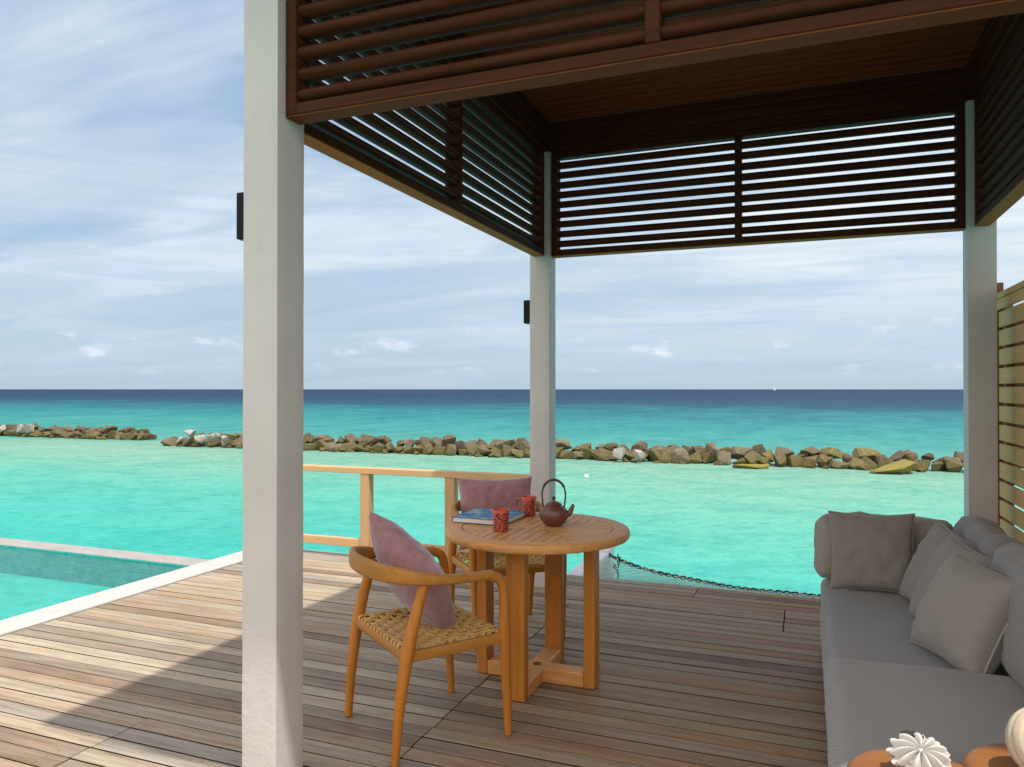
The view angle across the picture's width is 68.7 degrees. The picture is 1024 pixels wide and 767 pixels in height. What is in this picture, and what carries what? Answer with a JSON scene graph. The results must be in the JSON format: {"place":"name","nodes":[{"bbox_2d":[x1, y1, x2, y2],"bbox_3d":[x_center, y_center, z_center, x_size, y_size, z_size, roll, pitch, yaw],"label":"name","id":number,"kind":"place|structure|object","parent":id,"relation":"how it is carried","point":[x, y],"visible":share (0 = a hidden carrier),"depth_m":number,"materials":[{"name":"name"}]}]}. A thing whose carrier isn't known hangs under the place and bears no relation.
{"place":"outdoors","nodes":[
{"label":"outdoors","id":0,"kind":"place"},
{"bbox_2d":[0,545,189,619],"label":"pool basin","id":1,"kind":"object","parent":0,"point":[27,577],"depth_m":6.47,"materials":[{"name":"tile"}]},
{"bbox_2d":[0,538,208,565],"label":"pool far edge","id":2,"kind":"object","parent":1,"relation":"on","point":[107,552],"depth_m":6.57,"materials":[{"name":"grey stone"}]},
{"bbox_2d":[0,551,242,636],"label":"pool coping","id":3,"kind":"object","parent":1,"relation":"on","point":[14,624],"depth_m":5.15,"materials":[{"name":"stone"}]},
{"bbox_2d":[0,550,827,766],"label":"deck","id":4,"kind":"structure","parent":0,"point":[691,676],"depth_m":3.59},
{"bbox_2d":[303,464,529,558],"bbox_3d":[-0.894,1.094,6.221,2.456,0.765,0.090,0,0,21],"label":"railing","id":5,"kind":"object","parent":4,"relation":"on","point":[367,489],"visible":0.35,"depth_m":6.30,"materials":[{"name":"brown wood"}]},
{"bbox_2d":[345,546,511,766],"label":"armchair","id":6,"kind":"object","parent":4,"relation":"on","point":[370,568],"visible":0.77,"depth_m":3.05,"materials":[{"name":"brown wood"}]},
{"bbox_2d":[369,511,454,632],"bbox_3d":[-0.423,0.818,3.195,0.200,0.470,0.470,-35,48,-27],"label":"scatter pillow","id":7,"kind":"object","parent":6,"relation":"on","point":[394,544],"visible":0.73,"depth_m":3.08,"materials":[{"name":"fabric"}]},
{"bbox_2d":[448,500,566,650],"bbox_3d":[-0.049,1.085,4.453,0.609,0.757,0.579,0,0,-21],"label":"armchair","id":8,"kind":"object","parent":4,"relation":"on","point":[457,559],"visible":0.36,"depth_m":4.36,"materials":[{"name":"brown wood"}]},
{"bbox_2d":[457,476,531,549],"bbox_3d":[-0.097,0.789,4.584,0.470,0.440,0.201,0,-16,-9],"label":"scatter pillow","id":9,"kind":"object","parent":8,"relation":"on","point":[489,494],"visible":0.42,"depth_m":4.54,"materials":[{"name":"fabric"}]},
{"bbox_2d":[445,512,629,702],"bbox_3d":[0.124,1.081,3.707,0.910,0.747,0.910,0,0,21],"label":"round table","id":10,"kind":"object","parent":4,"relation":"on","point":[519,541],"visible":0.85,"depth_m":3.57,"materials":[{"name":"brown wood"}]},
{"bbox_2d":[452,508,524,524],"bbox_3d":[-0.117,0.695,3.912,0.284,0.027,0.310,0,0,22],"label":"book","id":11,"kind":"object","parent":10,"relation":"on","point":[483,516],"visible":0.83,"depth_m":3.83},
{"bbox_2d":[492,508,509,531],"bbox_3d":[-0.060,0.655,3.603,0.104,0.102,0.085,0,-1,38],"label":"mug","id":12,"kind":"object","parent":10,"relation":"on","point":[500,519],"visible":1,"depth_m":3.57,"materials":[{"name":"red ceramic"}]},
{"bbox_2d":[516,495,536,515],"bbox_3d":[0.082,0.658,4.027,0.104,0.102,0.085,0,0,-17],"label":"mug","id":13,"kind":"object","parent":10,"relation":"on","point":[529,505],"visible":0.98,"depth_m":4.00,"materials":[{"name":"red ceramic"}]},
{"bbox_2d":[539,479,574,525],"bbox_3d":[0.212,0.591,3.739,0.155,0.231,0.146,0,-1,45],"label":"teapot","id":14,"kind":"object","parent":10,"relation":"on","point":[554,513],"visible":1,"depth_m":3.70,"materials":[{"name":"brown ceramic"}]},
{"bbox_2d":[567,547,613,578],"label":"beam","id":15,"kind":"structure","parent":4,"relation":"attached to","point":[604,557],"depth_m":6.40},
{"bbox_2d":[242,0,1023,766],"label":"pergola","id":16,"kind":"object","parent":4,"relation":"on","point":[530,96],"visible":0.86,"depth_m":3.95,"materials":[{"name":"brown wood"}]},
{"bbox_2d":[236,192,243,240],"bbox_3d":[-0.965,-0.610,2.760,0.060,0.173,0.080,0,0,21],"label":"wall lamp","id":17,"kind":"object","parent":16,"relation":"attached to","point":[240,218],"visible":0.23,"depth_m":2.73,"materials":[{"name":"black metal"}]},
{"bbox_2d":[524,300,529,323],"bbox_3d":[0.127,-0.527,5.549,0.060,0.173,0.080,0,0,21],"label":"wall lamp","id":18,"kind":"object","parent":16,"relation":"attached to","point":[526,311],"visible":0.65,"depth_m":5.51,"materials":[{"name":"black metal"}]},
{"bbox_2d":[599,553,820,598],"bbox_3d":[2.044,1.584,5.622,2.911,0.231,0.894,0,0,21],"label":"overwater net","id":19,"kind":"object","parent":4,"relation":"attached to","point":[704,584],"visible":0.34,"depth_m":6.16,"materials":[{"name":"fabric"}]},
{"bbox_2d":[847,749,964,766],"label":"round stool","id":20,"kind":"object","parent":4,"relation":"on","point":[878,758],"visible":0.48,"depth_m":1.76,"materials":[{"name":"brown wood"}]},
{"bbox_2d":[886,730,951,766],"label":"fluted ornament","id":21,"kind":"object","parent":20,"relation":"on","point":[911,749],"visible":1,"depth_m":1.67,"materials":[{"name":"white ceramic"}]},
{"bbox_2d":[814,511,1023,766],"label":"sofa","id":22,"kind":"object","parent":4,"relation":"on","point":[886,679],"visible":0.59,"depth_m":2.53,"materials":[{"name":"grey fabric"}]},
{"bbox_2d":[828,510,914,592],"bbox_3d":[1.832,0.858,3.812,0.406,0.406,0.177,-2,-13,27],"label":"scatter pillow","id":23,"kind":"object","parent":22,"relation":"on","point":[873,552],"visible":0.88,"depth_m":3.76,"materials":[{"name":"beige fabric"}]},
{"bbox_2d":[899,520,975,599],"bbox_3d":[1.964,0.866,3.435,0.176,0.406,0.406,24,7,0],"label":"scatter pillow","id":24,"kind":"object","parent":22,"relation":"on","point":[938,534],"visible":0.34,"depth_m":3.48,"materials":[{"name":"grey fabric"}]},
{"bbox_2d":[908,533,992,616],"bbox_3d":[1.858,0.868,3.154,0.192,0.407,0.406,25,6,2],"label":"scatter pillow","id":25,"kind":"object","parent":22,"relation":"on","point":[949,546],"visible":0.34,"depth_m":3.21,"materials":[{"name":"grey fabric"}]},
{"bbox_2d":[911,550,1011,674],"bbox_3d":[1.695,0.861,2.788,0.245,0.407,0.406,25,2,-5],"label":"scatter pillow","id":26,"kind":"object","parent":22,"relation":"on","point":[960,622],"visible":0.83,"depth_m":2.68,"materials":[{"name":"grey fabric"}]},
{"bbox_2d":[962,743,1018,766],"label":"round stool","id":27,"kind":"object","parent":4,"relation":"on","point":[994,755],"visible":0.8,"depth_m":1.77,"materials":[{"name":"brown wood"}]},
{"bbox_2d":[1005,708,1023,766],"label":"round ornament","id":28,"kind":"object","parent":27,"relation":"on","point":[1014,735],"visible":1,"depth_m":1.67,"materials":[{"name":"beige ceramic"}]},
{"bbox_2d":[997,280,1023,542],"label":"privacy fence","id":29,"kind":"object","parent":4,"relation":"on","point":[1010,358],"visible":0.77,"depth_m":4.52,"materials":[{"name":"brown wood"}]},
{"bbox_2d":[0,389,1023,596],"bbox_3d":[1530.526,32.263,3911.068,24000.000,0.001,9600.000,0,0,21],"label":"sea","id":30,"kind":"structure","parent":0,"point":[732,526],"depth_m":26.64,"materials":[{"name":"liquid"}]},
{"bbox_2d":[28,430,42,436],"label":"boulder","id":31,"kind":"object","parent":30,"relation":"on","point":[34,433],"visible":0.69,"depth_m":45.78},
{"bbox_2d":[24,424,34,432],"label":"boulder","id":32,"kind":"object","parent":31,"relation":"on","point":[28,428],"visible":1,"depth_m":45.66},
{"bbox_2d":[50,429,66,436],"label":"boulder","id":33,"kind":"object","parent":30,"relation":"on","point":[56,432],"visible":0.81,"depth_m":45.32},
{"bbox_2d":[89,430,102,438],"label":"boulder","id":34,"kind":"object","parent":30,"relation":"in","point":[93,435],"visible":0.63,"depth_m":43.89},
{"bbox_2d":[120,432,131,439],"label":"boulder","id":35,"kind":"object","parent":30,"relation":"on","point":[125,436],"visible":0.68,"depth_m":43.37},
{"bbox_2d":[136,431,148,439],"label":"boulder","id":36,"kind":"object","parent":30,"relation":"on","point":[141,435],"visible":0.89,"depth_m":42.97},
{"bbox_2d":[160,436,178,445],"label":"boulder","id":37,"kind":"object","parent":30,"relation":"on","point":[170,441],"visible":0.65,"depth_m":38.64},
{"bbox_2d":[194,435,206,443],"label":"boulder","id":38,"kind":"object","parent":30,"relation":"on","point":[200,439],"visible":0.97,"depth_m":37.73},
{"bbox_2d":[210,439,220,446],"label":"boulder","id":39,"kind":"object","parent":30,"relation":"on","point":[215,442],"visible":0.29,"depth_m":38.02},
{"bbox_2d":[230,438,242,446],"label":"boulder","id":40,"kind":"object","parent":30,"relation":"on","point":[236,442],"visible":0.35,"depth_m":37.34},
{"bbox_2d":[304,443,316,450],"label":"boulder","id":41,"kind":"object","parent":30,"relation":"on","point":[310,446],"visible":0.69,"depth_m":35.72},
{"bbox_2d":[314,439,325,449],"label":"boulder","id":42,"kind":"object","parent":30,"relation":"on","point":[321,443],"visible":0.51,"depth_m":35.69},
{"bbox_2d":[328,443,341,451],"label":"boulder","id":43,"kind":"object","parent":30,"relation":"on","point":[334,448],"visible":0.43,"depth_m":35.08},
{"bbox_2d":[336,436,346,443],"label":"boulder","id":44,"kind":"object","parent":30,"relation":"on","point":[341,439],"visible":0.37,"depth_m":35.79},
{"bbox_2d":[344,433,357,443],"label":"boulder","id":45,"kind":"object","parent":44,"relation":"on","point":[350,437],"visible":0.62,"depth_m":35.66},
{"bbox_2d":[341,441,355,451],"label":"boulder","id":46,"kind":"object","parent":30,"relation":"on","point":[348,446],"visible":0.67,"depth_m":35.11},
{"bbox_2d":[351,444,363,451],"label":"boulder","id":47,"kind":"object","parent":30,"relation":"on","point":[360,447],"visible":0.86,"depth_m":34.93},
{"bbox_2d":[356,437,374,446],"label":"boulder","id":48,"kind":"object","parent":30,"relation":"on","point":[366,441],"visible":0.5,"depth_m":35.30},
{"bbox_2d":[357,434,375,446],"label":"boulder","id":49,"kind":"object","parent":48,"relation":"on","point":[361,437],"visible":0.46,"depth_m":35.44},
{"bbox_2d":[369,442,384,452],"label":"boulder","id":50,"kind":"object","parent":30,"relation":"on","point":[378,447],"visible":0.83,"depth_m":34.34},
{"bbox_2d":[372,435,384,443],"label":"boulder","id":51,"kind":"object","parent":30,"relation":"on","point":[380,439],"visible":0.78,"depth_m":35.09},
{"bbox_2d":[384,442,393,452],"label":"boulder","id":52,"kind":"object","parent":30,"relation":"on","point":[389,447],"visible":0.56,"depth_m":34.34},
{"bbox_2d":[402,445,412,453],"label":"boulder","id":53,"kind":"object","parent":30,"relation":"on","point":[407,449],"visible":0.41,"depth_m":33.85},
{"bbox_2d":[404,438,414,446],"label":"boulder","id":54,"kind":"object","parent":53,"relation":"on","point":[409,441],"visible":0.83,"depth_m":34.58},
{"bbox_2d":[412,445,422,453],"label":"boulder","id":55,"kind":"object","parent":30,"relation":"in","point":[418,448],"visible":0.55,"depth_m":33.68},
{"bbox_2d":[422,443,433,454],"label":"boulder","id":56,"kind":"object","parent":30,"relation":"on","point":[428,449],"visible":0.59,"depth_m":33.47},
{"bbox_2d":[430,437,442,447],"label":"boulder","id":57,"kind":"object","parent":30,"relation":"on","point":[434,441],"visible":0.53,"depth_m":34.07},
{"bbox_2d":[442,434,455,446],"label":"boulder","id":58,"kind":"object","parent":57,"relation":"on","point":[448,439],"visible":0.77,"depth_m":33.94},
{"bbox_2d":[432,445,445,454],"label":"boulder","id":59,"kind":"object","parent":30,"relation":"in","point":[439,450],"visible":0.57,"depth_m":33.33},
{"bbox_2d":[445,444,456,454],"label":"boulder","id":60,"kind":"object","parent":30,"relation":"in","point":[451,448],"visible":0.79,"depth_m":33.14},
{"bbox_2d":[454,440,470,453],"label":"boulder","id":61,"kind":"object","parent":30,"relation":"in","point":[461,444],"visible":0.55,"depth_m":33.27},
{"bbox_2d":[467,444,480,455],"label":"boulder","id":62,"kind":"object","parent":30,"relation":"on","point":[471,449],"visible":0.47,"depth_m":33.05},
{"bbox_2d":[474,446,491,455],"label":"boulder","id":63,"kind":"object","parent":30,"relation":"in","point":[484,450],"visible":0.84,"depth_m":32.50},
{"bbox_2d":[486,439,502,449],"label":"boulder","id":64,"kind":"object","parent":30,"relation":"on","point":[491,445],"visible":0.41,"depth_m":32.99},
{"bbox_2d":[495,439,515,449],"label":"boulder","id":65,"kind":"object","parent":64,"relation":"on","point":[499,445],"visible":0.59,"depth_m":32.70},
{"bbox_2d":[501,444,514,456],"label":"boulder","id":66,"kind":"object","parent":30,"relation":"in","point":[506,451],"visible":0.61,"depth_m":32.47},
{"bbox_2d":[511,449,523,456],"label":"boulder","id":67,"kind":"object","parent":30,"relation":"in","point":[516,451],"visible":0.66,"depth_m":32.00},
{"bbox_2d":[513,437,529,450],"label":"boulder","id":68,"kind":"object","parent":67,"relation":"on","point":[522,443],"visible":0.6,"depth_m":32.53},
{"bbox_2d":[558,450,573,458],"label":"boulder","id":69,"kind":"object","parent":30,"relation":"on","point":[568,454],"visible":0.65,"depth_m":31.38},
{"bbox_2d":[573,451,583,458],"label":"boulder","id":70,"kind":"object","parent":30,"relation":"in","point":[578,455],"visible":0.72,"depth_m":31.22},
{"bbox_2d":[583,448,596,458],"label":"boulder","id":71,"kind":"object","parent":30,"relation":"in","point":[587,454],"visible":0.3,"depth_m":31.22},
{"bbox_2d":[590,448,611,460],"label":"boulder","id":72,"kind":"object","parent":30,"relation":"on","point":[600,454],"visible":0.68,"depth_m":30.70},
{"bbox_2d":[603,442,617,450],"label":"boulder","id":73,"kind":"object","parent":72,"relation":"on","point":[610,446],"visible":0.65,"depth_m":31.23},
{"bbox_2d":[613,447,625,459],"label":"boulder","id":74,"kind":"object","parent":30,"relation":"on","point":[618,453],"visible":1,"depth_m":29.90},
{"bbox_2d":[623,450,634,460],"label":"boulder","id":75,"kind":"object","parent":30,"relation":"in","point":[628,455],"visible":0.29,"depth_m":30.56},
{"bbox_2d":[631,440,647,450],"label":"boulder","id":76,"kind":"object","parent":75,"relation":"on","point":[641,445],"visible":0.92,"depth_m":30.67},
{"bbox_2d":[634,449,644,460],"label":"boulder","id":77,"kind":"object","parent":30,"relation":"in","point":[639,455],"visible":1,"depth_m":29.58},
{"bbox_2d":[644,445,664,458],"bbox_3d":[5.777,2.829,30.636,1.095,0.615,0.476,-7,22,2],"label":"boulder","id":78,"kind":"object","parent":30,"relation":"on","point":[658,447],"visible":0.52,"depth_m":30.48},
{"bbox_2d":[648,448,661,461],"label":"boulder","id":79,"kind":"object","parent":30,"relation":"in","point":[654,454],"visible":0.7,"depth_m":30.07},
{"bbox_2d":[656,447,676,462],"bbox_3d":[6.163,2.998,30.025,0.945,0.904,0.931,0,0,-24],"label":"boulder","id":80,"kind":"object","parent":30,"relation":"in","point":[666,453],"visible":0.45,"depth_m":29.90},
{"bbox_2d":[671,448,689,463],"bbox_3d":[6.617,2.965,29.663,1.046,0.607,0.850,5,27,44],"label":"boulder","id":81,"kind":"object","parent":30,"relation":"in","point":[680,454],"visible":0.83,"depth_m":29.45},
{"bbox_2d":[689,451,702,463],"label":"boulder","id":82,"kind":"object","parent":30,"relation":"in","point":[695,457],"visible":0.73,"depth_m":29.49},
{"bbox_2d":[682,445,693,455],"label":"boulder","id":83,"kind":"object","parent":82,"relation":"on","point":[690,450],"visible":0.49,"depth_m":30.03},
{"bbox_2d":[691,445,706,458],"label":"boulder","id":84,"kind":"object","parent":30,"relation":"in","point":[700,449],"visible":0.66,"depth_m":29.90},
{"bbox_2d":[702,450,715,463],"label":"boulder","id":85,"kind":"object","parent":30,"relation":"on","point":[709,457],"visible":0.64,"depth_m":29.44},
{"bbox_2d":[705,442,718,461],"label":"boulder","id":86,"kind":"object","parent":85,"relation":"on","point":[711,446],"visible":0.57,"depth_m":29.81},
{"bbox_2d":[715,451,730,464],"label":"boulder","id":87,"kind":"object","parent":30,"relation":"on","point":[723,457],"visible":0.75,"depth_m":29.04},
{"bbox_2d":[730,446,753,459],"bbox_3d":[9.102,2.786,29.587,0.842,0.620,0.684,0,0,-28],"label":"boulder","id":88,"kind":"object","parent":30,"relation":"in","point":[737,452],"visible":0.67,"depth_m":29.43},
{"bbox_2d":[732,464,769,468],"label":"boulder","id":89,"kind":"object","parent":30,"relation":"in","point":[754,466],"visible":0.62,"depth_m":27.55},
{"bbox_2d":[744,450,761,463],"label":"boulder","id":90,"kind":"object","parent":30,"relation":"in","point":[751,457],"visible":0.63,"depth_m":28.71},
{"bbox_2d":[757,456,770,465],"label":"boulder","id":91,"kind":"object","parent":30,"relation":"in","point":[762,460],"visible":0.62,"depth_m":28.53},
{"bbox_2d":[760,449,773,461],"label":"boulder","id":92,"kind":"object","parent":91,"relation":"on","point":[768,453],"visible":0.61,"depth_m":28.92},
{"bbox_2d":[752,444,765,453],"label":"boulder","id":93,"kind":"object","parent":92,"relation":"on","point":[759,448],"visible":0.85,"depth_m":29.16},
{"bbox_2d":[773,453,787,466],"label":"boulder","id":94,"kind":"object","parent":30,"relation":"in","point":[780,460],"visible":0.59,"depth_m":28.24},
{"bbox_2d":[787,454,803,466],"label":"boulder","id":95,"kind":"object","parent":30,"relation":"in","point":[794,460],"visible":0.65,"depth_m":28.14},
{"bbox_2d":[796,448,808,456],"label":"boulder","id":96,"kind":"object","parent":30,"relation":"on","point":[802,454],"visible":0.35,"depth_m":28.45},
{"bbox_2d":[775,446,793,457],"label":"boulder","id":97,"kind":"object","parent":96,"relation":"on","point":[787,452],"visible":0.64,"depth_m":28.76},
{"bbox_2d":[800,447,820,456],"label":"boulder","id":98,"kind":"object","parent":96,"relation":"on","point":[812,451],"visible":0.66,"depth_m":28.41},
{"bbox_2d":[802,455,817,467],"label":"boulder","id":99,"kind":"object","parent":30,"relation":"in","point":[811,460],"visible":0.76,"depth_m":27.93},
{"bbox_2d":[817,454,833,467],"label":"boulder","id":100,"kind":"object","parent":30,"relation":"in","point":[823,460],"visible":0.86,"depth_m":27.95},
{"bbox_2d":[818,447,842,458],"bbox_3d":[12.045,2.652,28.294,0.650,0.515,0.729,0,0,-20],"label":"boulder","id":101,"kind":"object","parent":100,"relation":"on","point":[835,453],"visible":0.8,"depth_m":28.11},
{"bbox_2d":[829,460,849,468],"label":"boulder","id":102,"kind":"object","parent":30,"relation":"on","point":[835,464],"visible":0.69,"depth_m":27.52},
{"bbox_2d":[848,458,868,468],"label":"boulder","id":103,"kind":"object","parent":30,"relation":"in","point":[854,462],"visible":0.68,"depth_m":27.41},
{"bbox_2d":[841,453,853,462],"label":"boulder","id":104,"kind":"object","parent":103,"relation":"on","point":[846,458],"visible":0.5,"depth_m":27.94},
{"bbox_2d":[860,456,877,469],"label":"boulder","id":105,"kind":"object","parent":30,"relation":"in","point":[873,465],"visible":0.38,"depth_m":27.42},
{"bbox_2d":[852,448,879,459],"bbox_3d":[13.140,2.726,27.913,0.990,0.636,0.694,0,0,-6],"label":"boulder","id":106,"kind":"object","parent":105,"relation":"on","point":[861,452],"visible":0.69,"depth_m":27.71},
{"bbox_2d":[877,456,893,467],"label":"boulder","id":107,"kind":"object","parent":30,"relation":"in","point":[884,460],"visible":0.48,"depth_m":27.16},
{"bbox_2d":[869,459,916,473],"bbox_3d":[13.279,3.033,26.057,1.652,0.658,0.994,-7,4,10],"label":"boulder","id":108,"kind":"object","parent":30,"relation":"on","point":[904,466],"visible":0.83,"depth_m":25.80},
{"bbox_2d":[889,450,906,460],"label":"boulder","id":109,"kind":"object","parent":30,"relation":"in","point":[898,455],"visible":0.53,"depth_m":27.40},
{"bbox_2d":[903,450,917,460],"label":"boulder","id":110,"kind":"object","parent":109,"relation":"on","point":[910,455],"visible":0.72,"depth_m":27.21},
{"bbox_2d":[912,459,930,470],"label":"boulder","id":111,"kind":"object","parent":30,"relation":"in","point":[923,463],"visible":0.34,"depth_m":26.71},
{"bbox_2d":[921,453,934,460],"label":"boulder","id":112,"kind":"object","parent":30,"relation":"on","point":[929,456],"visible":0.88,"depth_m":27.11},
{"bbox_2d":[931,461,945,470],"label":"boulder","id":113,"kind":"object","parent":30,"relation":"on","point":[938,466],"visible":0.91,"depth_m":26.69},
{"bbox_2d":[943,457,962,472],"bbox_3d":[15.678,2.961,26.631,0.682,0.649,0.825,-16,28,-11],"label":"boulder","id":114,"kind":"object","parent":30,"relation":"in","point":[953,464],"visible":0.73,"depth_m":26.40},
{"bbox_2d":[954,451,963,461],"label":"boulder","id":115,"kind":"object","parent":114,"relation":"on","point":[958,454],"visible":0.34,"depth_m":26.82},
{"bbox_2d":[0,0,1023,388],"label":"sky","id":116,"kind":"structure","parent":0,"point":[122,121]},
{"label":"boulder","id":117,"kind":"object","parent":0,"visible":0},
{"bbox_2d":[556,438,571,449],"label":"boulder","id":118,"kind":"object","parent":117,"relation":"on","point":[565,444],"visible":0.59,"depth_m":32.04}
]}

